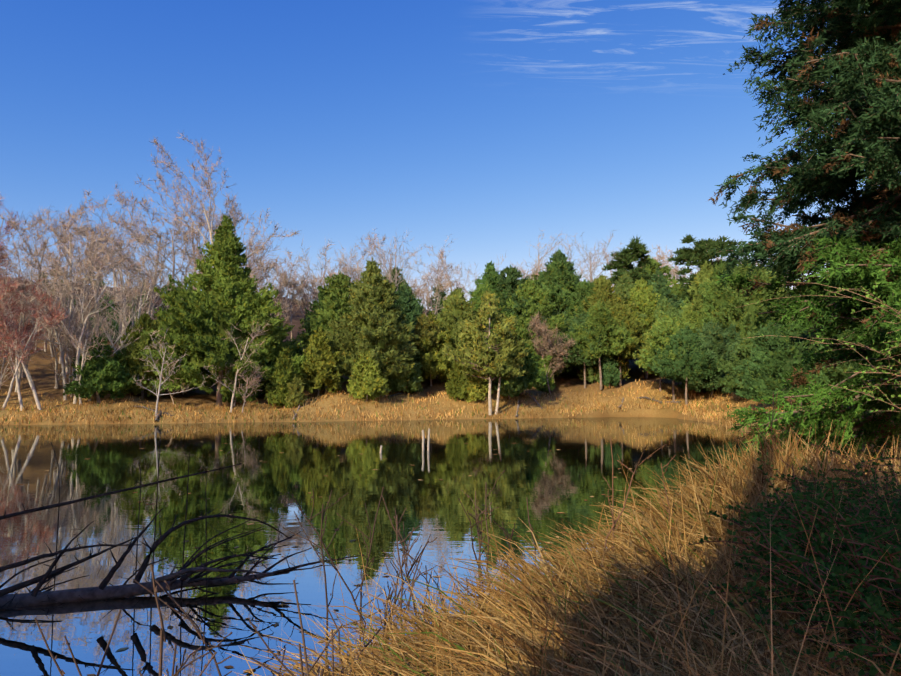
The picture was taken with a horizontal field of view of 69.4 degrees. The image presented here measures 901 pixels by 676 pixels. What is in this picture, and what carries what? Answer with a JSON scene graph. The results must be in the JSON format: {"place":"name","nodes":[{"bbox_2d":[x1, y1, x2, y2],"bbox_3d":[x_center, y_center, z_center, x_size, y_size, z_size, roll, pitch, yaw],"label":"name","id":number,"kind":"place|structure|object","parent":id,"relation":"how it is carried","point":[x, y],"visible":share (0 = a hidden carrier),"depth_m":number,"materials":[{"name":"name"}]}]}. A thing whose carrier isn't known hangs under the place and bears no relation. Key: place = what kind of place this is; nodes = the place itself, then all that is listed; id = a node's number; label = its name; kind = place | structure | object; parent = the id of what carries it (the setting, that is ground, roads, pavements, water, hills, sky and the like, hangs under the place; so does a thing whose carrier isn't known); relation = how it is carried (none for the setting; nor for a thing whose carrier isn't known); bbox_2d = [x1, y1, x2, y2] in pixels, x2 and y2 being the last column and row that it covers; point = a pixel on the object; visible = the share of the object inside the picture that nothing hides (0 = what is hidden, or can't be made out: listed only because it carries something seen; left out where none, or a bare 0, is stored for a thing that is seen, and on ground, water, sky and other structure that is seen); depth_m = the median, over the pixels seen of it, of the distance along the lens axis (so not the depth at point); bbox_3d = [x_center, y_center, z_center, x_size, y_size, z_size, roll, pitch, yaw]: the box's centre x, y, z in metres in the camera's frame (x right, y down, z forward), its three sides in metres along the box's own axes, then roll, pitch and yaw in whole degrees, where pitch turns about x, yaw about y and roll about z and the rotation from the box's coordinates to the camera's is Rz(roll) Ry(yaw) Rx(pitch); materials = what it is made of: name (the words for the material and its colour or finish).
{"place":"outdoors","nodes":[
{"label":"outdoors","id":0,"kind":"place"},
{"bbox_2d":[0,417,819,675],"bbox_3d":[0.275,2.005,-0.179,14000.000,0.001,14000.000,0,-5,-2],"label":"water","id":1,"kind":"structure","parent":0,"point":[268,477],"depth_m":11.49,"materials":[{"name":"blue liquid"}]},
{"bbox_2d":[0,430,360,610],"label":"fallen tree","id":2,"kind":"object","parent":1,"relation":"in","point":[35,596],"visible":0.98,"depth_m":6.35,"materials":[{"name":"brown wood"}]},
{"bbox_2d":[15,432,739,675],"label":"floating leaves","id":3,"kind":"object","parent":1,"relation":"on","point":[230,666],"visible":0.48,"depth_m":7.27,"materials":[{"name":"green plant"}]},
{"bbox_2d":[380,429,429,452],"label":"wooden posts","id":4,"kind":"object","parent":1,"relation":"in","point":[428,443],"visible":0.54,"depth_m":22.87,"materials":[{"name":"grey wood"}]},
{"bbox_2d":[0,277,870,436],"bbox_3d":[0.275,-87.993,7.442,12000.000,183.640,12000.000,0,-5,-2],"label":"ground","id":5,"kind":"structure","parent":0,"point":[42,374],"depth_m":52.46,"materials":[{"name":"brown soil"}]},
{"bbox_2d":[134,389,680,420],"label":"bank logs","id":6,"kind":"object","parent":5,"relation":"on","point":[398,393],"visible":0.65,"depth_m":54.01,"materials":[{"name":"brown wood"}]},
{"bbox_2d":[34,392,815,675],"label":"weed stems","id":7,"kind":"object","parent":5,"relation":"on","point":[198,631],"visible":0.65,"depth_m":4.20,"materials":[{"name":"brown plant"}]},
{"bbox_2d":[0,133,883,415],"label":"forest","id":8,"kind":"object","parent":5,"relation":"on","point":[374,334],"depth_m":53.81,"materials":[{"name":"green plant"}]},
{"bbox_2d":[0,379,900,675],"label":"grass","id":9,"kind":"structure","parent":5,"relation":"on","point":[646,605],"depth_m":3.59,"materials":[{"name":"beige plant"}]},
{"bbox_2d":[689,279,900,675],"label":"shrub","id":10,"kind":"object","parent":9,"relation":"on","point":[871,599],"depth_m":3.00,"materials":[{"name":"green plant"}]},
{"bbox_2d":[708,0,900,463],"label":"cedar","id":11,"kind":"object","parent":5,"relation":"on","point":[844,71],"depth_m":10.11,"materials":[{"name":"green plant"}]},
{"bbox_2d":[0,0,900,309],"label":"sky","id":12,"kind":"structure","parent":0,"point":[491,125],"materials":[{"name":"blue"}]}
]}

